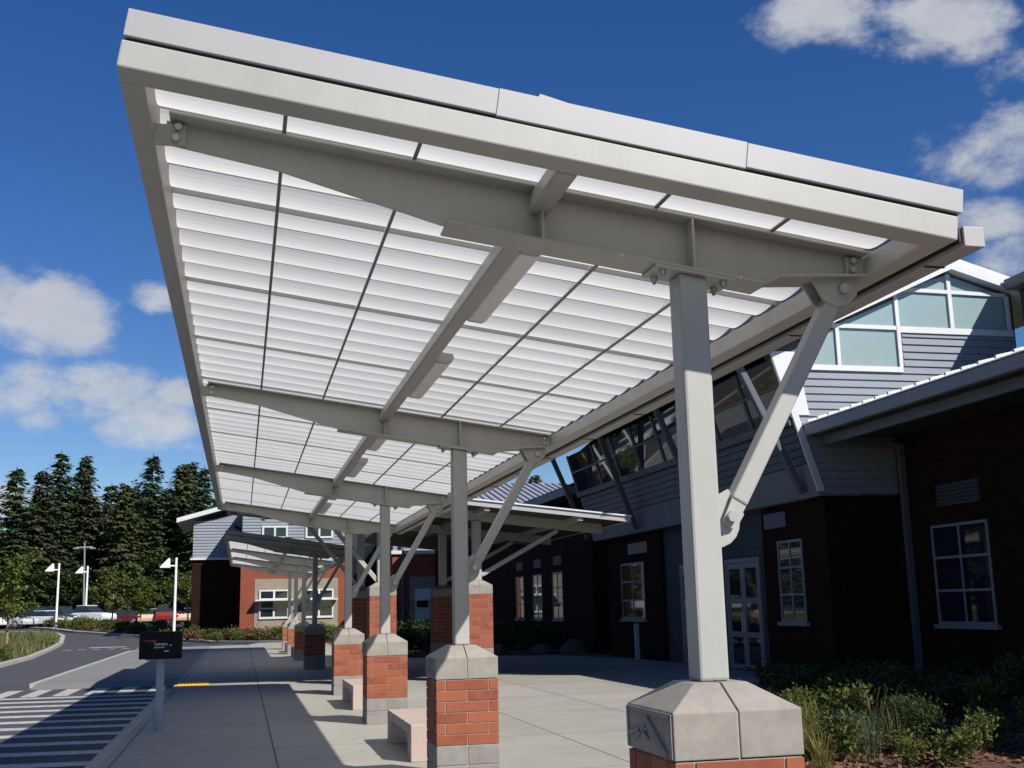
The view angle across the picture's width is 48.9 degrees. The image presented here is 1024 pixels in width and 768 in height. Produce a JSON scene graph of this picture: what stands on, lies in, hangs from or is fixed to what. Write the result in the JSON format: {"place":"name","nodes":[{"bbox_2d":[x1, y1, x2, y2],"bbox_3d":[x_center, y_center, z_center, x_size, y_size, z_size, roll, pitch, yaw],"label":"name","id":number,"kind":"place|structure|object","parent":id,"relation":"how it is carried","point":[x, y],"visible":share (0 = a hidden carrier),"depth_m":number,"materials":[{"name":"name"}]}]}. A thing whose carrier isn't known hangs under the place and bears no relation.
{"place":"outdoors","nodes":[
{"label":"outdoors","id":0,"kind":"place"},
{"bbox_2d":[0,632,60,661],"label":"planting island","id":1,"kind":"structure","parent":0,"point":[58,639],"depth_m":63.35,"materials":[{"name":"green plant"}]},
{"bbox_2d":[0,547,44,643],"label":"young tree","id":2,"kind":"object","parent":1,"relation":"on","point":[12,611],"visible":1,"depth_m":55.23,"materials":[{"name":"green plant"}]},
{"bbox_2d":[0,626,58,660],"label":"island grass","id":3,"kind":"structure","parent":1,"relation":"on","point":[30,644],"depth_m":61.05,"materials":[{"name":"plant"}]},
{"bbox_2d":[6,623,183,628],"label":"parking lot","id":4,"kind":"structure","parent":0,"point":[145,624],"depth_m":101.85,"materials":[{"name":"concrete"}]},
{"bbox_2d":[0,612,37,628],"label":"parked car","id":5,"kind":"object","parent":4,"relation":"on","point":[16,623],"visible":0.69,"depth_m":93.96,"materials":[{"name":"grey paint"}]},
{"bbox_2d":[22,610,72,626],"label":"parked car","id":6,"kind":"object","parent":4,"relation":"on","point":[42,616],"visible":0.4,"depth_m":95.70,"materials":[{"name":"white paint"}]},
{"bbox_2d":[72,605,116,621],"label":"parked car","id":7,"kind":"object","parent":4,"relation":"on","point":[92,611],"visible":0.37,"depth_m":98.66,"materials":[{"name":"white paint"}]},
{"bbox_2d":[155,605,178,623],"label":"parked car","id":8,"kind":"object","parent":4,"relation":"on","point":[163,612],"visible":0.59,"depth_m":101.35,"materials":[{"name":"red paint"}]},
{"bbox_2d":[157,568,191,607],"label":"young tree","id":9,"kind":"object","parent":4,"relation":"on","point":[167,584],"visible":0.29,"depth_m":109.54,"materials":[{"name":"green plant"}]},
{"bbox_2d":[31,647,209,689],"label":"pavement","id":10,"kind":"structure","parent":0,"point":[129,669],"depth_m":33.10,"materials":[{"name":"concrete"}]},
{"bbox_2d":[0,628,248,767],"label":"road","id":11,"kind":"structure","parent":0,"point":[77,651],"depth_m":23.78,"materials":[{"name":"asphalt"}]},
{"bbox_2d":[0,646,166,767],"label":"road marking","id":12,"kind":"object","parent":11,"relation":"on","point":[98,691],"visible":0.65,"depth_m":19.38,"materials":[{"name":"white paint"}]},
{"bbox_2d":[0,626,281,767],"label":"kerb","id":13,"kind":"structure","parent":11,"relation":"on","point":[100,757],"depth_m":42.90,"materials":[{"name":"concrete"}]},
{"bbox_2d":[160,558,177,630],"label":"street lamp","id":14,"kind":"object","parent":13,"relation":"on","point":[166,564],"visible":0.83,"depth_m":75.58,"materials":[{"name":"metal"}]},
{"bbox_2d":[19,625,330,641],"bbox_3d":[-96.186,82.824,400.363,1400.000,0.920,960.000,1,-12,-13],"label":"ground","id":15,"kind":"structure","parent":0,"point":[180,626],"depth_m":94.67,"materials":[{"name":"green plant"}]},
{"bbox_2d":[0,467,50,610],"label":"conifer tree","id":16,"kind":"object","parent":15,"relation":"on","point":[16,511],"visible":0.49,"depth_m":116.63,"materials":[{"name":"green plant"}]},
{"bbox_2d":[0,545,52,626],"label":"broadleaf tree","id":17,"kind":"object","parent":15,"relation":"on","point":[28,593],"visible":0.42,"depth_m":115.25,"materials":[{"name":"green plant"}]},
{"bbox_2d":[18,470,78,626],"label":"conifer tree","id":18,"kind":"object","parent":15,"relation":"on","point":[42,526],"visible":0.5,"depth_m":119.87,"materials":[{"name":"green plant"}]},
{"bbox_2d":[24,452,85,605],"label":"conifer tree","id":19,"kind":"object","parent":15,"relation":"on","point":[61,501],"visible":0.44,"depth_m":123.73,"materials":[{"name":"green plant"}]},
{"bbox_2d":[35,561,106,609],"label":"broadleaf tree","id":20,"kind":"object","parent":15,"relation":"on","point":[65,590],"visible":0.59,"depth_m":116.12,"materials":[{"name":"green plant"}]},
{"bbox_2d":[61,455,107,567],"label":"conifer tree","id":21,"kind":"object","parent":15,"relation":"on","point":[85,468],"visible":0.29,"depth_m":126.73,"materials":[{"name":"green plant"}]},
{"bbox_2d":[63,498,106,608],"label":"conifer tree","id":22,"kind":"object","parent":15,"relation":"on","point":[94,504],"visible":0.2,"depth_m":125.34,"materials":[{"name":"green plant"}]},
{"bbox_2d":[59,527,118,604],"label":"broadleaf tree","id":23,"kind":"object","parent":15,"relation":"on","point":[93,578],"visible":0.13,"depth_m":122.09,"materials":[{"name":"green plant"}]},
{"bbox_2d":[100,484,120,532],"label":"conifer tree","id":24,"kind":"object","parent":15,"relation":"on","point":[108,502],"visible":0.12,"depth_m":130.35,"materials":[{"name":"green plant"}]},
{"bbox_2d":[89,483,172,623],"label":"conifer tree","id":25,"kind":"object","parent":15,"relation":"on","point":[123,521],"visible":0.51,"depth_m":118.52,"materials":[{"name":"green plant"}]},
{"bbox_2d":[99,549,166,602],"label":"broadleaf tree","id":26,"kind":"object","parent":15,"relation":"on","point":[151,562],"visible":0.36,"depth_m":119.01,"materials":[{"name":"green plant"}]},
{"bbox_2d":[123,576,164,622],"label":"young tree","id":27,"kind":"object","parent":15,"relation":"on","point":[142,605],"visible":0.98,"depth_m":94.40,"materials":[{"name":"green plant"}]},
{"bbox_2d":[113,453,181,622],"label":"conifer tree","id":28,"kind":"object","parent":15,"relation":"on","point":[151,501],"visible":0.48,"depth_m":122.08,"materials":[{"name":"green plant"}]},
{"bbox_2d":[153,544,191,620],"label":"broadleaf tree","id":29,"kind":"object","parent":15,"relation":"on","point":[164,560],"visible":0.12,"depth_m":121.88,"materials":[{"name":"green plant"}]},
{"bbox_2d":[149,464,199,622],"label":"conifer tree","id":30,"kind":"object","parent":15,"relation":"on","point":[180,505],"visible":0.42,"depth_m":124.84,"materials":[{"name":"green plant"}]},
{"bbox_2d":[167,571,191,620],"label":"young tree","id":31,"kind":"object","parent":15,"relation":"on","point":[184,591],"visible":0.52,"depth_m":91.02,"materials":[{"name":"green plant"}]},
{"bbox_2d":[162,462,206,622],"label":"conifer tree","id":32,"kind":"object","parent":15,"relation":"on","point":[193,467],"visible":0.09,"depth_m":128.41,"materials":[{"name":"green plant"}]},
{"bbox_2d":[160,467,215,622],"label":"conifer tree","id":33,"kind":"object","parent":15,"relation":"on","point":[200,501],"visible":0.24,"depth_m":121.20,"materials":[{"name":"green plant"}]},
{"bbox_2d":[177,507,434,637],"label":"classroom building","id":34,"kind":"structure","parent":15,"relation":"on","point":[222,595],"depth_m":75.37,"materials":[{"name":"red brick"}]},
{"bbox_2d":[255,590,292,618],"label":"window","id":35,"kind":"structure","parent":34,"relation":"in","point":[273,604],"depth_m":72.93,"materials":[{"name":"white glass"}]},
{"bbox_2d":[262,526,287,536],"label":"window","id":36,"kind":"structure","parent":34,"relation":"in","point":[279,531],"depth_m":73.99,"materials":[{"name":"white glass"}]},
{"bbox_2d":[306,589,337,617],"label":"window","id":37,"kind":"structure","parent":34,"relation":"in","point":[325,606],"depth_m":73.61,"materials":[{"name":"white glass"}]},
{"bbox_2d":[412,589,430,618],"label":"door","id":38,"kind":"structure","parent":34,"relation":"in","point":[422,596],"depth_m":75.12,"materials":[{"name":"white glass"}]},
{"bbox_2d":[33,626,330,640],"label":"planting bed","id":39,"kind":"object","parent":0,"point":[124,632],"visible":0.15,"depth_m":83.62,"materials":[{"name":"green plant"}]},
{"bbox_2d":[87,561,137,618],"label":"young tree","id":40,"kind":"object","parent":39,"relation":"on","point":[100,593],"visible":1,"depth_m":92.60,"materials":[{"name":"green plant"}]},
{"bbox_2d":[294,622,309,660],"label":"brick pier","id":41,"kind":"structure","parent":0,"point":[298,639],"depth_m":39.36,"materials":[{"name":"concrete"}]},
{"bbox_2d":[303,624,325,668],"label":"brick pier","id":42,"kind":"structure","parent":0,"point":[314,647],"depth_m":33.40,"materials":[{"name":"brick"}]},
{"bbox_2d":[224,530,354,623],"bbox_3d":[-8.824,7.645,42.889,3.902,2.767,20.222,1,-12,-13],"label":"walkway canopy","id":43,"kind":"object","parent":42,"relation":"on","point":[295,559],"visible":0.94,"depth_m":39.78,"materials":[{"name":"beige metal"}]},
{"bbox_2d":[331,628,363,694],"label":"brick pier","id":44,"kind":"structure","parent":0,"point":[347,658],"depth_m":22.84,"materials":[{"name":"brick"}]},
{"bbox_2d":[352,587,368,639],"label":"brick pier","id":45,"kind":"structure","parent":0,"point":[359,611],"depth_m":29.98,"materials":[{"name":"brick"}]},
{"bbox_2d":[367,582,396,638],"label":"brick pier","id":46,"kind":"structure","parent":0,"point":[373,610],"depth_m":25.51,"materials":[{"name":"brick"}]},
{"bbox_2d":[228,498,631,586],"bbox_3d":[-3.556,4.717,32.761,9.240,2.372,16.140,1,-12,-13],"label":"entrance canopy","id":47,"kind":"object","parent":46,"relation":"on","point":[530,526],"visible":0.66,"depth_m":27.24,"materials":[{"name":"white metal"}]},
{"bbox_2d":[362,634,407,724],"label":"brick pier","id":48,"kind":"structure","parent":0,"point":[385,672],"depth_m":16.85,"materials":[{"name":"brick"}]},
{"bbox_2d":[98,642,776,767],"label":"plaza","id":49,"kind":"structure","parent":0,"point":[236,712],"depth_m":17.85,"materials":[{"name":"concrete"}]},
{"bbox_2d":[139,631,182,730],"bbox_3d":[-5.225,4.396,16.720,0.603,1.415,0.322,1,-12,-13],"label":"sign box","id":50,"kind":"object","parent":49,"relation":"on","point":[160,647],"visible":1,"depth_m":16.66,"materials":[{"name":"grey paint"}]},
{"bbox_2d":[342,678,362,709],"bbox_3d":[-2.702,5.542,20.208,0.506,0.412,2.100,1,-12,-13],"label":"bench","id":51,"kind":"object","parent":49,"relation":"on","point":[352,690],"visible":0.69,"depth_m":19.45,"materials":[{"name":"concrete"}]},
{"bbox_2d":[388,708,427,762],"bbox_3d":[-1.118,4.184,13.526,0.506,0.412,2.100,1,-12,-13],"label":"bench","id":52,"kind":"object","parent":49,"relation":"on","point":[409,726],"visible":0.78,"depth_m":13.07,"materials":[{"name":"concrete"}]},
{"bbox_2d":[260,664,688,680],"bbox_3d":[-0.731,7.573,29.630,11.500,0.004,1.200,1,-12,-13],"label":"brick paving band","id":53,"kind":"object","parent":49,"relation":"on","point":[499,671],"visible":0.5,"depth_m":29.90,"materials":[{"name":"brick"}]},
{"bbox_2d":[435,260,1023,680],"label":"entrance building","id":54,"kind":"structure","parent":49,"relation":"on","point":[883,516],"depth_m":24.96,"materials":[{"name":"brown brick"}]},
{"bbox_2d":[515,576,524,620],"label":"window","id":55,"kind":"structure","parent":54,"relation":"in","point":[520,606],"depth_m":51.09,"materials":[{"name":"grey"}]},
{"bbox_2d":[533,574,543,620],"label":"window","id":56,"kind":"structure","parent":54,"relation":"in","point":[537,579],"depth_m":48.02,"materials":[{"name":"grey"}]},
{"bbox_2d":[552,571,564,621],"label":"window","id":57,"kind":"structure","parent":54,"relation":"in","point":[557,577],"depth_m":44.98,"materials":[{"name":"grey"}]},
{"bbox_2d":[620,561,647,621],"bbox_3d":[3.883,6.719,36.363,0.102,1.865,2.400,1,-12,-13],"label":"window","id":58,"kind":"structure","parent":54,"relation":"in","point":[632,574],"depth_m":36.32,"materials":[{"name":"grey"}]},
{"bbox_2d":[681,569,687,662],"bbox_3d":[5.025,6.566,31.977,0.100,2.640,0.930,1,-12,-13],"label":"door","id":59,"kind":"structure","parent":54,"relation":"in","point":[682,570],"depth_m":32.32,"materials":[{"name":"grey"}]},
{"bbox_2d":[726,563,747,668],"bbox_3d":[5.758,5.945,28.925,0.100,2.640,0.930,1,-12,-13],"label":"door","id":60,"kind":"structure","parent":54,"relation":"in","point":[737,634],"depth_m":28.95,"materials":[{"name":"grey"}]},
{"bbox_2d":[742,561,763,669],"bbox_3d":[5.975,5.761,28.018,0.100,2.640,0.930,1,-12,-13],"label":"door","id":61,"kind":"structure","parent":54,"relation":"in","point":[752,617],"depth_m":28.07,"materials":[{"name":"grey"}]},
{"bbox_2d":[777,538,809,625],"bbox_3d":[6.351,4.524,25.661,0.102,1.925,1.400,1,-12,-13],"label":"window","id":62,"kind":"structure","parent":54,"relation":"in","point":[789,552],"depth_m":25.64,"materials":[{"name":"grey"}]},
{"bbox_2d":[811,274,1013,372],"bbox_3d":[8.970,-1.398,25.468,5.350,2.340,0.053,1,-12,-13],"label":"window frame","id":63,"kind":"structure","parent":54,"relation":"in","point":[899,329],"depth_m":25.48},
{"bbox_2d":[930,519,1001,629],"bbox_3d":[8.904,3.788,22.309,0.102,2.075,2.050,1,-12,-13],"label":"window","id":64,"kind":"structure","parent":54,"relation":"in","point":[962,559],"depth_m":22.26,"materials":[{"name":"grey"}]},
{"bbox_2d":[430,585,452,652],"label":"brick pier","id":65,"kind":"structure","parent":0,"point":[441,635],"depth_m":30.48,"materials":[{"name":"brick"}]},
{"bbox_2d":[425,644,499,767],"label":"brick pier","id":66,"kind":"structure","parent":0,"point":[462,706],"depth_m":10.88,"materials":[{"name":"brick"}]},
{"bbox_2d":[469,580,493,653],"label":"brick pier","id":67,"kind":"structure","parent":0,"point":[480,613],"depth_m":26.00,"materials":[{"name":"brick"}]},
{"bbox_2d":[0,0,1023,542],"label":"sky","id":68,"kind":"structure","parent":0,"point":[931,91],"materials":[{"name":"blue"}]},
{"bbox_2d":[325,642,1023,767],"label":"garden bed","id":69,"kind":"object","parent":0,"point":[1008,710],"visible":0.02,"depth_m":13.90,"materials":[{"name":"brown soil"}]},
{"bbox_2d":[495,628,522,653],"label":"garden shrub","id":70,"kind":"object","parent":69,"relation":"on","point":[509,639],"visible":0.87,"depth_m":41.57,"materials":[{"name":"green plant"}]},
{"bbox_2d":[507,616,554,650],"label":"garden shrub","id":71,"kind":"object","parent":69,"relation":"on","point":[541,626],"visible":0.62,"depth_m":43.60,"materials":[{"name":"green plant"}]},
{"bbox_2d":[523,619,566,646],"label":"garden shrub","id":72,"kind":"object","parent":69,"relation":"on","point":[553,635],"visible":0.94,"depth_m":42.61,"materials":[{"name":"green plant"}]},
{"bbox_2d":[560,638,587,653],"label":"boulder","id":73,"kind":"object","parent":69,"relation":"on","point":[572,645],"visible":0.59,"depth_m":40.89,"materials":[{"name":"stone"}]},
{"bbox_2d":[742,653,805,689],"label":"garden shrub","id":74,"kind":"object","parent":69,"relation":"on","point":[760,669],"visible":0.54,"depth_m":21.78,"materials":[{"name":"green plant"}]},
{"bbox_2d":[763,657,819,697],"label":"garden shrub","id":75,"kind":"object","parent":69,"relation":"on","point":[787,670],"visible":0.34,"depth_m":19.95,"materials":[{"name":"green plant"}]},
{"bbox_2d":[779,657,836,699],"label":"garden shrub","id":76,"kind":"object","parent":69,"relation":"on","point":[800,678],"visible":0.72,"depth_m":19.34,"materials":[{"name":"green plant"}]},
{"bbox_2d":[802,716,835,761],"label":"grass tuft","id":77,"kind":"object","parent":69,"relation":"on","point":[806,752],"visible":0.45,"depth_m":12.09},
{"bbox_2d":[804,726,845,767],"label":"grass tuft","id":78,"kind":"object","parent":69,"relation":"on","point":[823,756],"visible":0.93,"depth_m":11.38,"materials":[{"name":"plant"}]},
{"bbox_2d":[812,674,854,713],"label":"leafy shrub","id":79,"kind":"object","parent":69,"relation":"on","point":[823,684],"visible":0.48,"depth_m":16.92,"materials":[{"name":"green plant"}]},
{"bbox_2d":[806,652,869,679],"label":"garden shrub","id":80,"kind":"object","parent":69,"relation":"on","point":[828,667],"visible":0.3,"depth_m":21.28,"materials":[{"name":"green plant"}]},
{"bbox_2d":[807,707,875,761],"bbox_3d":[3.487,3.677,12.051,0.632,0.709,0.658,5,-13,-30],"label":"ground cover plant","id":81,"kind":"object","parent":69,"relation":"on","point":[843,729],"visible":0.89,"depth_m":11.97,"materials":[{"name":"green plant"}]},
{"bbox_2d":[816,677,875,723],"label":"leafy shrub","id":82,"kind":"object","parent":69,"relation":"on","point":[849,693],"visible":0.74,"depth_m":14.40,"materials":[{"name":"green plant"}]},
{"bbox_2d":[816,661,890,702],"bbox_3d":[5.538,4.806,18.020,1.022,0.716,1.163,1,-11,-12],"label":"garden shrub","id":83,"kind":"object","parent":69,"relation":"on","point":[850,678],"visible":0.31,"depth_m":18.14,"materials":[{"name":"green plant"}]},
{"bbox_2d":[822,704,897,749],"bbox_3d":[3.896,3.897,12.787,0.879,0.542,0.914,5,-13,-30],"label":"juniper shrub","id":84,"kind":"object","parent":69,"relation":"on","point":[878,730],"visible":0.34,"depth_m":12.80,"materials":[{"name":"green plant"}]},
{"bbox_2d":[835,712,894,761],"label":"grass tuft","id":85,"kind":"object","parent":69,"relation":"on","point":[870,754],"visible":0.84,"depth_m":11.90,"materials":[{"name":"plant"}]},
{"bbox_2d":[833,678,899,736],"bbox_3d":[4.518,4.027,14.074,1.409,0.746,1.391,6,-13,-31],"label":"grass tuft","id":86,"kind":"object","parent":69,"relation":"on","point":[881,709],"visible":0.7,"depth_m":13.97,"materials":[{"name":"plant"}]},
{"bbox_2d":[845,661,922,703],"bbox_3d":[5.971,4.851,18.296,1.022,0.716,1.163,0,-11,-8],"label":"garden shrub","id":87,"kind":"object","parent":69,"relation":"on","point":[894,675],"visible":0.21,"depth_m":18.10,"materials":[{"name":"green plant"}]},
{"bbox_2d":[860,664,930,706],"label":"garden shrub","id":88,"kind":"object","parent":69,"relation":"on","point":[892,684],"visible":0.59,"depth_m":16.70,"materials":[{"name":"green plant"}]},
{"bbox_2d":[871,726,926,752],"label":"ground cover plant","id":89,"kind":"object","parent":69,"relation":"on","point":[893,735],"visible":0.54,"depth_m":12.43,"materials":[{"name":"green plant"}]},
{"bbox_2d":[801,703,1023,767],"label":"bark chips","id":90,"kind":"object","parent":69,"relation":"on","point":[952,722],"visible":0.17,"depth_m":12.44,"materials":[{"name":"wood"}]},
{"bbox_2d":[893,734,931,767],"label":"leafy shrub","id":91,"kind":"object","parent":69,"relation":"on","point":[906,755],"visible":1,"depth_m":11.46,"materials":[{"name":"green plant"}]},
{"bbox_2d":[875,687,952,739],"bbox_3d":[4.747,3.950,13.514,0.822,0.679,0.900,10,-16,-43],"label":"mounded shrub","id":92,"kind":"object","parent":69,"relation":"on","point":[920,710],"visible":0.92,"depth_m":13.43,"materials":[{"name":"green plant"}]},
{"bbox_2d":[906,655,951,682],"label":"garden shrub","id":93,"kind":"object","parent":69,"relation":"on","point":[928,671],"visible":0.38,"depth_m":19.24,"materials":[{"name":"green plant"}]},
{"bbox_2d":[903,668,975,719],"bbox_3d":[6.121,4.399,16.030,1.022,0.716,1.163,-2,-11,2],"label":"garden shrub","id":94,"kind":"object","parent":69,"relation":"on","point":[949,694],"visible":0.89,"depth_m":15.82,"materials":[{"name":"green plant"}]},
{"bbox_2d":[907,665,974,715],"bbox_3d":[6.341,4.478,16.452,1.163,0.716,1.022,8,-14,-39],"label":"garden shrub","id":95,"kind":"object","parent":69,"relation":"on","point":[950,682],"visible":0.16,"depth_m":16.30,"materials":[{"name":"green plant"}]},
{"bbox_2d":[912,718,982,766],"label":"ground cover plant","id":96,"kind":"object","parent":69,"relation":"on","point":[943,753],"visible":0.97,"depth_m":11.42,"materials":[{"name":"green plant"}]},
{"bbox_2d":[931,654,986,678],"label":"garden shrub","id":97,"kind":"object","parent":69,"relation":"on","point":[960,667],"visible":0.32,"depth_m":19.86,"materials":[{"name":"green plant"}]},
{"bbox_2d":[951,719,985,758],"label":"leafy shrub","id":98,"kind":"object","parent":69,"relation":"on","point":[968,729],"visible":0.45,"depth_m":11.89,"materials":[{"name":"green plant"}]},
{"bbox_2d":[953,695,1007,750],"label":"ground cover plant","id":99,"kind":"object","parent":69,"relation":"on","point":[984,721],"visible":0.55,"depth_m":12.42,"materials":[{"name":"green plant"}]},
{"bbox_2d":[960,670,1014,714],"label":"leafy shrub","id":100,"kind":"object","parent":69,"relation":"on","point":[983,690],"visible":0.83,"depth_m":14.89,"materials":[{"name":"green plant"}]},
{"bbox_2d":[970,708,1014,747],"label":"leafy shrub","id":101,"kind":"object","parent":69,"relation":"on","point":[1001,721],"visible":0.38,"depth_m":12.73,"materials":[{"name":"green plant"}]},
{"bbox_2d":[965,668,1023,711],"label":"garden shrub","id":102,"kind":"object","parent":69,"relation":"on","point":[1008,692],"visible":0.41,"depth_m":16.66,"materials":[{"name":"green plant"}]},
{"bbox_2d":[992,650,1023,703],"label":"leafy shrub","id":103,"kind":"object","parent":69,"relation":"on","point":[1009,666],"visible":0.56,"depth_m":17.52,"materials":[{"name":"green plant"}]},
{"bbox_2d":[626,679,804,767],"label":"brick pier","id":104,"kind":"structure","parent":0,"point":[729,723],"depth_m":5.00,"materials":[{"name":"concrete"}]},
{"bbox_2d":[116,8,984,681],"bbox_3d":[-1.975,1.843,14.368,3.902,2.767,20.222,1,-12,-13],"label":"walkway canopy","id":105,"kind":"object","parent":104,"relation":"on","point":[342,240],"visible":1,"depth_m":5.97,"materials":[{"name":"beige metal"}]},
{"bbox_2d":[408,352,453,398],"bbox_3d":[-0.711,-0.061,9.558,0.169,0.102,1.520,1,-12,-13],"label":"canopy lamp","id":106,"kind":"object","parent":105,"relation":"attached to","point":[438,367],"visible":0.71,"depth_m":9.27,"materials":[{"name":"plastic"}]},
{"bbox_2d":[467,251,540,323],"bbox_3d":[-0.069,-0.605,6.887,0.169,0.102,1.520,1,-12,-13],"label":"canopy lamp","id":107,"kind":"object","parent":105,"relation":"attached to","point":[521,264],"visible":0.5,"depth_m":6.75,"materials":[{"name":"plastic"}]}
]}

